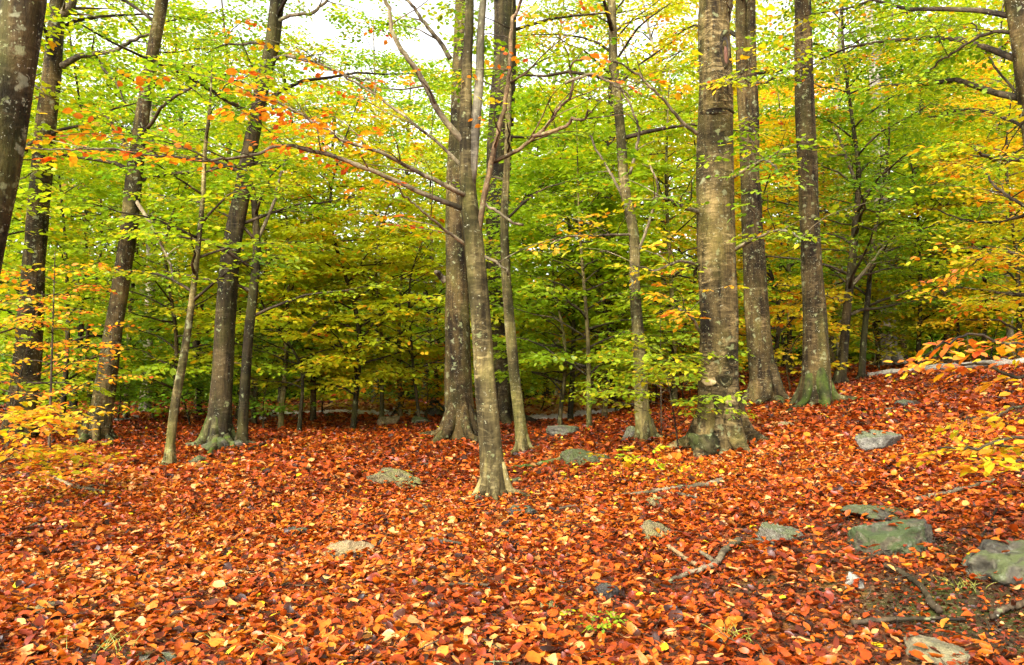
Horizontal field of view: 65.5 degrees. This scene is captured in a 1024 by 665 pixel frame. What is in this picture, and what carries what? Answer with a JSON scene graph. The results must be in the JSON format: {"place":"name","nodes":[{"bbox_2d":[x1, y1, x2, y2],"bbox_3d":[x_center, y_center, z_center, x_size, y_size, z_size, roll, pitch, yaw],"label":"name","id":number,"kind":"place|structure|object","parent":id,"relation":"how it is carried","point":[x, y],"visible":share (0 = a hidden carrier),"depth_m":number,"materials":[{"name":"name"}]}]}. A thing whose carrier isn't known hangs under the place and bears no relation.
{"place":"outdoors","nodes":[
{"label":"outdoors","id":0,"kind":"place"},
{"bbox_2d":[0,270,1023,664],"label":"ground","id":1,"kind":"structure","parent":0,"point":[888,596],"depth_m":4.65,"materials":[{"name":"soil"}]},
{"bbox_2d":[0,0,46,545],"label":"beech tree","id":2,"kind":"object","parent":1,"relation":"on","point":[21,26],"visible":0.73,"depth_m":5.62,"materials":[{"name":"brown plant"}]},
{"bbox_2d":[0,291,105,445],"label":"beech sapling","id":3,"kind":"object","parent":1,"relation":"on","point":[15,296],"visible":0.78,"depth_m":13.21,"materials":[{"name":"yellow plant"}]},
{"bbox_2d":[0,333,125,415],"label":"bush","id":4,"kind":"object","parent":1,"relation":"on","point":[74,397],"visible":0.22,"depth_m":19.65,"materials":[{"name":"green plant"}]},
{"bbox_2d":[0,10,127,399],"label":"understorey beech","id":5,"kind":"object","parent":1,"relation":"on","point":[52,45],"visible":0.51,"depth_m":15.39,"materials":[{"name":"yellow plant"}]},
{"bbox_2d":[0,388,135,487],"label":"bush","id":6,"kind":"object","parent":1,"relation":"on","point":[34,453],"visible":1,"depth_m":7.75,"materials":[{"name":"yellow plant"}]},
{"bbox_2d":[0,89,144,381],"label":"understorey beech","id":7,"kind":"object","parent":1,"relation":"on","point":[72,281],"visible":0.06,"depth_m":25.82,"materials":[{"name":"green plant"}]},
{"bbox_2d":[0,258,162,462],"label":"beech sapling","id":8,"kind":"object","parent":1,"relation":"on","point":[58,307],"visible":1,"depth_m":10.75,"materials":[{"name":"yellow plant"}]},
{"bbox_2d":[12,0,164,408],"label":"background tree","id":9,"kind":"object","parent":1,"relation":"on","point":[81,333],"visible":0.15,"depth_m":27.22,"materials":[{"name":"green plant"}]},
{"bbox_2d":[0,90,204,422],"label":"understorey beech","id":10,"kind":"object","parent":1,"relation":"on","point":[113,183],"visible":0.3,"depth_m":19.13,"materials":[{"name":"green plant"}]},
{"bbox_2d":[0,140,208,409],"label":"understorey beech","id":11,"kind":"object","parent":1,"relation":"on","point":[87,218],"visible":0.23,"depth_m":20.89,"materials":[{"name":"green plant"}]},
{"bbox_2d":[0,86,220,416],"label":"understorey beech","id":12,"kind":"object","parent":1,"relation":"on","point":[127,115],"visible":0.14,"depth_m":22.82,"materials":[{"name":"green plant"}]},
{"bbox_2d":[55,346,173,418],"bbox_3d":[-10.206,1.494,21.066,3.000,2.305,2.702,0,-3,6],"label":"bush","id":13,"kind":"object","parent":1,"relation":"on","point":[120,385],"visible":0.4,"depth_m":20.84,"materials":[{"name":"green plant"}]},
{"bbox_2d":[0,0,234,439],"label":"beech tree","id":14,"kind":"object","parent":1,"relation":"on","point":[54,64],"visible":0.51,"depth_m":16.03,"materials":[{"name":"brown plant"}]},
{"bbox_2d":[78,304,209,417],"bbox_3d":[-10.262,0.946,21.989,3.694,3.594,3.716,-1,-3,25],"label":"bush","id":15,"kind":"object","parent":1,"relation":"on","point":[127,341],"visible":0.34,"depth_m":21.83,"materials":[{"name":"green plant"}]},
{"bbox_2d":[38,0,259,411],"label":"background tree","id":16,"kind":"object","parent":1,"relation":"on","point":[174,37],"visible":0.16,"depth_m":25.62,"materials":[{"name":"green plant"}]},
{"bbox_2d":[4,124,320,389],"bbox_3d":[-7.448,-1.047,17.214,6.138,7.004,5.539,-1,-3,23],"label":"understorey beech","id":17,"kind":"object","parent":1,"relation":"on","point":[147,368],"visible":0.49,"depth_m":17.05,"materials":[{"name":"green plant"}]},
{"bbox_2d":[17,55,324,465],"bbox_3d":[-4.414,-0.951,11.054,3.654,6.299,3.374,0,-3,0],"label":"young beech","id":18,"kind":"object","parent":1,"relation":"on","point":[169,456],"visible":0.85,"depth_m":10.99,"materials":[{"name":"green plant"}]},
{"bbox_2d":[104,0,246,317],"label":"background tree","id":19,"kind":"object","parent":1,"relation":"on","point":[167,44],"visible":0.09,"depth_m":41.80,"materials":[{"name":"green plant"}]},
{"bbox_2d":[80,123,281,413],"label":"understorey beech","id":20,"kind":"object","parent":1,"relation":"on","point":[197,341],"visible":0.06,"depth_m":23.48,"materials":[{"name":"green plant"}]},
{"bbox_2d":[22,0,340,442],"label":"beech tree","id":21,"kind":"object","parent":1,"relation":"on","point":[120,285],"visible":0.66,"depth_m":15.19,"materials":[{"name":"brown plant"}]},
{"bbox_2d":[118,358,262,424],"bbox_3d":[-8.026,1.666,20.020,3.471,2.187,3.627,2,-4,-35],"label":"bush","id":22,"kind":"object","parent":1,"relation":"on","point":[188,385],"visible":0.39,"depth_m":19.57,"materials":[{"name":"green plant"}]},
{"bbox_2d":[110,0,315,403],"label":"background tree","id":23,"kind":"object","parent":1,"relation":"on","point":[236,38],"visible":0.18,"depth_m":32.09,"materials":[{"name":"green plant"}]},
{"bbox_2d":[88,153,381,422],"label":"understorey beech","id":24,"kind":"object","parent":1,"relation":"on","point":[166,324],"visible":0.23,"depth_m":19.43,"materials":[{"name":"green plant"}]},
{"bbox_2d":[130,152,339,418],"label":"understorey beech","id":25,"kind":"object","parent":1,"relation":"on","point":[157,307],"visible":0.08,"depth_m":21.50,"materials":[{"name":"green plant"}]},
{"bbox_2d":[40,0,448,454],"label":"beech tree","id":26,"kind":"object","parent":1,"relation":"on","point":[218,422],"visible":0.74,"depth_m":14.48,"materials":[{"name":"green plant"}]},
{"bbox_2d":[94,29,399,443],"bbox_3d":[-4.773,-1.632,14.723,5.458,8.075,4.512,0,-3,0],"label":"beech tree","id":27,"kind":"object","parent":1,"relation":"on","point":[244,392],"visible":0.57,"depth_m":14.58,"materials":[{"name":"green plant"}]},
{"bbox_2d":[135,86,362,403],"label":"understorey beech","id":28,"kind":"object","parent":1,"relation":"on","point":[206,304],"visible":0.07,"depth_m":27.85,"materials":[{"name":"green plant"}]},
{"bbox_2d":[149,206,393,431],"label":"understorey beech","id":29,"kind":"object","parent":1,"relation":"on","point":[284,316],"visible":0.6,"depth_m":17.51,"materials":[{"name":"green plant"}]},
{"bbox_2d":[132,105,410,428],"bbox_3d":[-5.217,-1.250,19.065,6.005,7.722,6.282,1,-3,-12],"label":"understorey beech","id":30,"kind":"object","parent":1,"relation":"on","point":[285,367],"visible":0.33,"depth_m":18.09,"materials":[{"name":"green plant"}]},
{"bbox_2d":[232,324,327,427],"bbox_3d":[-5.637,1.157,18.217,2.787,2.696,2.771,0,-3,0],"label":"bush","id":31,"kind":"object","parent":1,"relation":"on","point":[258,404],"visible":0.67,"depth_m":18.24,"materials":[{"name":"green plant"}]},
{"bbox_2d":[222,23,356,401],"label":"background tree","id":32,"kind":"object","parent":1,"relation":"on","point":[284,81],"visible":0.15,"depth_m":35.09,"materials":[{"name":"green plant"}]},
{"bbox_2d":[193,81,425,420],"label":"understorey beech","id":33,"kind":"object","parent":1,"relation":"on","point":[371,138],"visible":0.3,"depth_m":20.26,"materials":[{"name":"green plant"}]},
{"bbox_2d":[278,48,392,391],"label":"background tree","id":34,"kind":"object","parent":1,"relation":"on","point":[334,64],"visible":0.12,"depth_m":41.34,"materials":[{"name":"green plant"}]},
{"bbox_2d":[256,91,445,428],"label":"understorey beech","id":35,"kind":"object","parent":1,"relation":"on","point":[359,384],"visible":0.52,"depth_m":18.65,"materials":[{"name":"green plant"}]},
{"bbox_2d":[25,0,692,501],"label":"beech tree","id":36,"kind":"object","parent":1,"relation":"on","point":[495,480],"visible":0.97,"depth_m":7.71,"materials":[{"name":"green plant"}]},
{"bbox_2d":[294,3,450,401],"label":"background tree","id":37,"kind":"object","parent":1,"relation":"on","point":[341,16],"visible":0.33,"depth_m":30.11,"materials":[{"name":"green plant"}]},
{"bbox_2d":[260,151,498,417],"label":"understorey beech","id":38,"kind":"object","parent":1,"relation":"on","point":[407,369],"visible":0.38,"depth_m":19.97,"materials":[{"name":"green plant"}]},
{"bbox_2d":[366,467,421,487],"bbox_3d":[-1.311,1.705,8.997,0.660,0.348,0.652,0,-6,-6],"label":"rock","id":39,"kind":"object","parent":1,"relation":"on","point":[388,474],"visible":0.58,"depth_m":8.82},
{"bbox_2d":[299,128,514,416],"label":"understorey beech","id":40,"kind":"object","parent":1,"relation":"on","point":[428,153],"visible":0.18,"depth_m":22.83,"materials":[{"name":"green plant"}]},
{"bbox_2d":[332,53,485,401],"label":"background tree","id":41,"kind":"object","parent":1,"relation":"on","point":[434,86],"visible":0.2,"depth_m":36.16,"materials":[{"name":"green plant"}]},
{"bbox_2d":[297,197,541,416],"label":"understorey beech","id":42,"kind":"object","parent":1,"relation":"on","point":[435,236],"visible":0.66,"depth_m":18.14,"materials":[{"name":"green plant"}]},
{"bbox_2d":[367,343,474,417],"bbox_3d":[-2.191,1.514,22.067,3.299,2.536,2.972,-1,-3,10],"label":"bush","id":43,"kind":"object","parent":1,"relation":"on","point":[427,407],"visible":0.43,"depth_m":21.92,"materials":[{"name":"green plant"}]},
{"bbox_2d":[368,0,477,443],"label":"beech tree","id":44,"kind":"object","parent":1,"relation":"on","point":[459,420],"visible":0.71,"depth_m":15.07,"materials":[{"name":"brown plant"}]},
{"bbox_2d":[339,97,537,401],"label":"understorey beech","id":45,"kind":"object","parent":1,"relation":"on","point":[437,376],"visible":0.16,"depth_m":27.12,"materials":[{"name":"green plant"}]},
{"bbox_2d":[394,126,569,402],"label":"understorey beech","id":46,"kind":"object","parent":1,"relation":"on","point":[442,309],"visible":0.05,"depth_m":29.72,"materials":[{"name":"green plant"}]},
{"bbox_2d":[0,346,1023,664],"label":"fallen leaves","id":47,"kind":"object","parent":1,"relation":"on","point":[666,606],"depth_m":5.82,"materials":[{"name":"plant"}]},
{"bbox_2d":[0,0,1023,404],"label":"wood","id":48,"kind":"object","parent":1,"relation":"on","point":[692,160],"visible":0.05,"depth_m":43.70,"materials":[{"name":"green plant"}]},
{"bbox_2d":[421,0,610,453],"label":"beech tree","id":49,"kind":"object","parent":1,"relation":"on","point":[522,441],"visible":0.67,"depth_m":12.81,"materials":[{"name":"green plant"}]},
{"bbox_2d":[416,182,617,407],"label":"understorey beech","id":50,"kind":"object","parent":1,"relation":"on","point":[516,241],"visible":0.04,"depth_m":25.33,"materials":[{"name":"green plant"}]},
{"bbox_2d":[477,29,597,398],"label":"background tree","id":51,"kind":"object","parent":1,"relation":"on","point":[524,54],"visible":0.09,"depth_m":39.78,"materials":[{"name":"green plant"}]},
{"bbox_2d":[478,83,616,401],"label":"understorey beech","id":52,"kind":"object","parent":1,"relation":"on","point":[510,200],"visible":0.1,"depth_m":29.09,"materials":[{"name":"green plant"}]},
{"bbox_2d":[477,0,627,398],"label":"background tree","id":53,"kind":"object","parent":1,"relation":"on","point":[543,46],"visible":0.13,"depth_m":34.71,"materials":[{"name":"green plant"}]},
{"bbox_2d":[519,359,598,414],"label":"bush","id":54,"kind":"object","parent":1,"relation":"on","point":[538,397],"visible":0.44,"depth_m":21.84,"materials":[{"name":"green plant"}]},
{"bbox_2d":[436,0,686,423],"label":"beech tree","id":55,"kind":"object","parent":1,"relation":"on","point":[502,11],"visible":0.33,"depth_m":20.02,"materials":[{"name":"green plant"}]},
{"bbox_2d":[438,79,697,419],"bbox_3d":[1.454,-1.682,20.154,6.577,8.457,6.880,1,-3,-25],"label":"understorey beech","id":56,"kind":"object","parent":1,"relation":"on","point":[534,106],"visible":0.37,"depth_m":18.98,"materials":[{"name":"green plant"}]},
{"bbox_2d":[439,94,699,427],"bbox_3d":[1.240,-1.191,17.118,5.683,6.986,5.433,0,-3,3],"label":"understorey beech","id":57,"kind":"object","parent":1,"relation":"on","point":[588,372],"visible":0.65,"depth_m":16.80,"materials":[{"name":"green plant"}]},
{"bbox_2d":[470,159,694,424],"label":"understorey beech","id":58,"kind":"object","parent":1,"relation":"on","point":[608,203],"visible":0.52,"depth_m":17.98,"materials":[{"name":"green plant"}]},
{"bbox_2d":[526,52,677,387],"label":"background tree","id":59,"kind":"object","parent":1,"relation":"on","point":[563,89],"visible":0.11,"depth_m":30.20,"materials":[{"name":"green plant"}]},
{"bbox_2d":[513,106,696,398],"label":"understorey beech","id":60,"kind":"object","parent":1,"relation":"on","point":[552,148],"visible":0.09,"depth_m":24.04,"materials":[{"name":"green plant"}]},
{"bbox_2d":[515,195,698,410],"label":"understorey beech","id":61,"kind":"object","parent":1,"relation":"on","point":[577,326],"visible":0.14,"depth_m":19.85,"materials":[{"name":"green plant"}]},
{"bbox_2d":[516,230,699,410],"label":"understorey beech","id":62,"kind":"object","parent":1,"relation":"on","point":[580,288],"visible":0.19,"depth_m":19.82,"materials":[{"name":"green plant"}]},
{"bbox_2d":[486,0,733,408],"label":"background tree","id":63,"kind":"object","parent":1,"relation":"on","point":[665,13],"visible":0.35,"depth_m":21.25,"materials":[{"name":"green plant"}]},
{"bbox_2d":[484,112,743,416],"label":"understorey beech","id":64,"kind":"object","parent":1,"relation":"on","point":[606,308],"visible":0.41,"depth_m":18.04,"materials":[{"name":"green plant"}]},
{"bbox_2d":[435,0,795,441],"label":"beech tree","id":65,"kind":"object","parent":1,"relation":"on","point":[645,428],"visible":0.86,"depth_m":12.36,"materials":[{"name":"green plant"}]},
{"bbox_2d":[561,338,757,448],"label":"beech sapling","id":66,"kind":"object","parent":1,"relation":"on","point":[654,375],"visible":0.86,"depth_m":10.37,"materials":[{"name":"green plant"}]},
{"bbox_2d":[591,288,744,433],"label":"beech sapling","id":67,"kind":"object","parent":1,"relation":"on","point":[665,302],"visible":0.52,"depth_m":12.44,"materials":[{"name":"green plant"}]},
{"bbox_2d":[579,0,765,378],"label":"background tree","id":68,"kind":"object","parent":1,"relation":"on","point":[687,79],"visible":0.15,"depth_m":32.64,"materials":[{"name":"green plant"}]},
{"bbox_2d":[567,48,792,403],"bbox_3d":[3.911,-2.359,19.544,5.548,8.821,5.911,0,-3,4],"label":"understorey beech","id":69,"kind":"object","parent":1,"relation":"on","point":[667,113],"visible":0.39,"depth_m":19.53,"materials":[{"name":"green plant"}]},
{"bbox_2d":[577,60,799,385],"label":"understorey beech","id":70,"kind":"object","parent":1,"relation":"on","point":[688,226],"visible":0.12,"depth_m":26.10,"materials":[{"name":"green plant"}]},
{"bbox_2d":[643,21,784,222],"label":"background tree","id":71,"kind":"object","parent":1,"relation":"on","point":[672,53],"visible":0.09,"depth_m":38.47,"materials":[{"name":"green plant"}]},
{"bbox_2d":[641,87,837,343],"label":"understorey beech","id":72,"kind":"object","parent":1,"relation":"on","point":[765,102],"visible":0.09,"depth_m":31.02,"materials":[{"name":"green plant"}]},
{"bbox_2d":[562,0,922,456],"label":"beech tree","id":73,"kind":"object","parent":1,"relation":"on","point":[717,249],"visible":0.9,"depth_m":10.22,"materials":[{"name":"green plant"}]},
{"bbox_2d":[649,0,898,406],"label":"beech tree","id":74,"kind":"object","parent":1,"relation":"on","point":[765,383],"visible":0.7,"depth_m":16.31,"materials":[{"name":"brown plant"}]},
{"bbox_2d":[752,522,804,545],"bbox_3d":[1.812,1.436,5.462,0.371,0.294,0.266,0,-4,-23],"label":"rock","id":75,"kind":"object","parent":1,"relation":"on","point":[772,531],"visible":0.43,"depth_m":5.38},
{"bbox_2d":[657,105,908,363],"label":"understorey beech","id":76,"kind":"object","parent":1,"relation":"on","point":[770,276],"visible":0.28,"depth_m":21.95,"materials":[{"name":"green plant"}]},
{"bbox_2d":[734,52,831,366],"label":"background tree","id":77,"kind":"object","parent":1,"relation":"on","point":[779,56],"visible":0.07,"depth_m":35.95,"materials":[{"name":"green plant"}]},
{"bbox_2d":[676,70,892,371],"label":"understorey beech","id":78,"kind":"object","parent":1,"relation":"on","point":[788,269],"visible":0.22,"depth_m":27.99,"materials":[{"name":"green plant"}]},
{"bbox_2d":[731,0,863,411],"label":"beech tree","id":79,"kind":"object","parent":1,"relation":"on","point":[815,385],"visible":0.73,"depth_m":14.38,"materials":[{"name":"brown plant"}]},
{"bbox_2d":[738,275,858,390],"bbox_3d":[6.753,0.172,18.748,3.096,2.995,3.078,0,-3,-3],"label":"bush","id":80,"kind":"object","parent":1,"relation":"on","point":[797,292],"visible":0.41,"depth_m":18.80,"materials":[{"name":"green plant"}]},
{"bbox_2d":[738,93,948,365],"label":"understorey beech","id":81,"kind":"object","parent":1,"relation":"on","point":[832,354],"visible":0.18,"depth_m":29.01,"materials":[{"name":"green plant"}]},
{"bbox_2d":[756,0,933,362],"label":"background tree","id":82,"kind":"object","parent":1,"relation":"on","point":[828,22],"visible":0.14,"depth_m":33.47,"materials":[{"name":"green plant"}]},
{"bbox_2d":[696,0,1004,383],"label":"young beech","id":83,"kind":"object","parent":1,"relation":"on","point":[852,280],"visible":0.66,"depth_m":18.85,"materials":[{"name":"green plant"}]},
{"bbox_2d":[830,0,907,365],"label":"dead tree","id":84,"kind":"object","parent":1,"relation":"on","point":[895,359],"visible":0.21,"depth_m":27.01,"materials":[{"name":"wood"}]},
{"bbox_2d":[771,89,970,365],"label":"understorey beech","id":85,"kind":"object","parent":1,"relation":"on","point":[874,326],"visible":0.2,"depth_m":24.48,"materials":[{"name":"green plant"}]},
{"bbox_2d":[740,43,1006,379],"bbox_3d":[8.893,-2.623,19.807,4.727,8.224,5.908,2,-4,-35],"label":"beech tree","id":86,"kind":"object","parent":1,"relation":"on","point":[862,352],"visible":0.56,"depth_m":19.43,"materials":[{"name":"green plant"}]},
{"bbox_2d":[841,504,907,520],"bbox_3d":[2.722,1.360,5.899,0.613,0.145,0.402,4,-3,-6],"label":"rock","id":87,"kind":"object","parent":1,"relation":"on","point":[869,509],"visible":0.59,"depth_m":5.83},
{"bbox_2d":[854,429,901,451],"bbox_3d":[3.942,1.223,8.617,0.472,0.328,0.442,0,-1,-17],"label":"rock","id":88,"kind":"object","parent":1,"relation":"on","point":[866,441],"visible":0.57,"depth_m":8.48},
{"bbox_2d":[751,0,1023,324],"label":"beech tree","id":89,"kind":"object","parent":1,"relation":"on","point":[1013,14],"visible":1,"depth_m":10.40,"materials":[{"name":"yellow plant"}]},
{"bbox_2d":[847,518,934,555],"bbox_3d":[2.458,1.362,5.078,0.547,0.309,0.400,0,-3,-8],"label":"rock","id":90,"kind":"object","parent":1,"relation":"on","point":[886,536],"visible":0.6,"depth_m":5.02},
{"bbox_2d":[828,289,959,369],"bbox_3d":[10.311,0.114,22.160,3.599,2.766,3.243,0,-3,7],"label":"bush","id":91,"kind":"object","parent":1,"relation":"on","point":[857,321],"visible":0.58,"depth_m":21.88,"materials":[{"name":"green plant"}]},
{"bbox_2d":[797,92,1023,364],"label":"understorey beech","id":92,"kind":"object","parent":1,"relation":"on","point":[920,319],"visible":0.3,"depth_m":21.74,"materials":[{"name":"green plant"}]},
{"bbox_2d":[825,0,1017,358],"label":"background tree","id":93,"kind":"object","parent":1,"relation":"on","point":[902,345],"visible":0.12,"depth_m":29.83,"materials":[{"name":"green plant"}]},
{"bbox_2d":[821,167,1023,362],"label":"understorey beech","id":94,"kind":"object","parent":1,"relation":"on","point":[887,283],"visible":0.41,"depth_m":21.14,"materials":[{"name":"yellow plant"}]},
{"bbox_2d":[872,275,973,364],"bbox_3d":[11.511,-0.173,22.552,3.078,2.995,3.096,-1,-3,26],"label":"bush","id":95,"kind":"object","parent":1,"relation":"on","point":[910,319],"visible":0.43,"depth_m":22.48,"materials":[{"name":"green plant"}]},
{"bbox_2d":[828,42,1023,362],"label":"understorey beech","id":96,"kind":"object","parent":1,"relation":"on","point":[946,335],"visible":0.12,"depth_m":23.93,"materials":[{"name":"green plant"}]},
{"bbox_2d":[853,0,1008,353],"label":"background tree","id":97,"kind":"object","parent":1,"relation":"on","point":[941,3],"visible":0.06,"depth_m":36.36,"materials":[{"name":"green plant"}]},
{"bbox_2d":[845,98,1023,359],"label":"understorey beech","id":98,"kind":"object","parent":1,"relation":"on","point":[1010,279],"visible":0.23,"depth_m":21.75,"materials":[{"name":"yellow plant"}]},
{"bbox_2d":[903,633,969,664],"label":"rock","id":99,"kind":"object","parent":1,"relation":"on","point":[946,649],"visible":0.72,"depth_m":3.47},
{"bbox_2d":[883,331,1023,476],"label":"beech sapling","id":100,"kind":"object","parent":1,"relation":"on","point":[987,464],"visible":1,"depth_m":4.45,"materials":[{"name":"yellow plant"}]},
{"bbox_2d":[889,56,1023,358],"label":"understorey beech","id":101,"kind":"object","parent":1,"relation":"on","point":[1015,242],"visible":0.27,"depth_m":20.67,"materials":[{"name":"yellow plant"}]},
{"bbox_2d":[897,0,1023,355],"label":"background tree","id":102,"kind":"object","parent":1,"relation":"on","point":[1005,42],"visible":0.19,"depth_m":27.36,"materials":[{"name":"green plant"}]},
{"bbox_2d":[936,282,1023,359],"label":"bush","id":103,"kind":"object","parent":1,"relation":"on","point":[990,324],"visible":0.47,"depth_m":21.30,"materials":[{"name":"yellow plant"}]},
{"bbox_2d":[948,62,1023,311],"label":"understorey beech","id":104,"kind":"object","parent":1,"relation":"on","point":[1013,142],"visible":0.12,"depth_m":25.10,"materials":[{"name":"yellow plant"}]},
{"bbox_2d":[959,539,1023,587],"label":"rock","id":105,"kind":"object","parent":1,"relation":"on","point":[989,559],"visible":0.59,"depth_m":4.47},
{"bbox_2d":[7,0,1023,284],"label":"sky","id":106,"kind":"structure","parent":0,"point":[320,28],"materials":[{"name":"white"}]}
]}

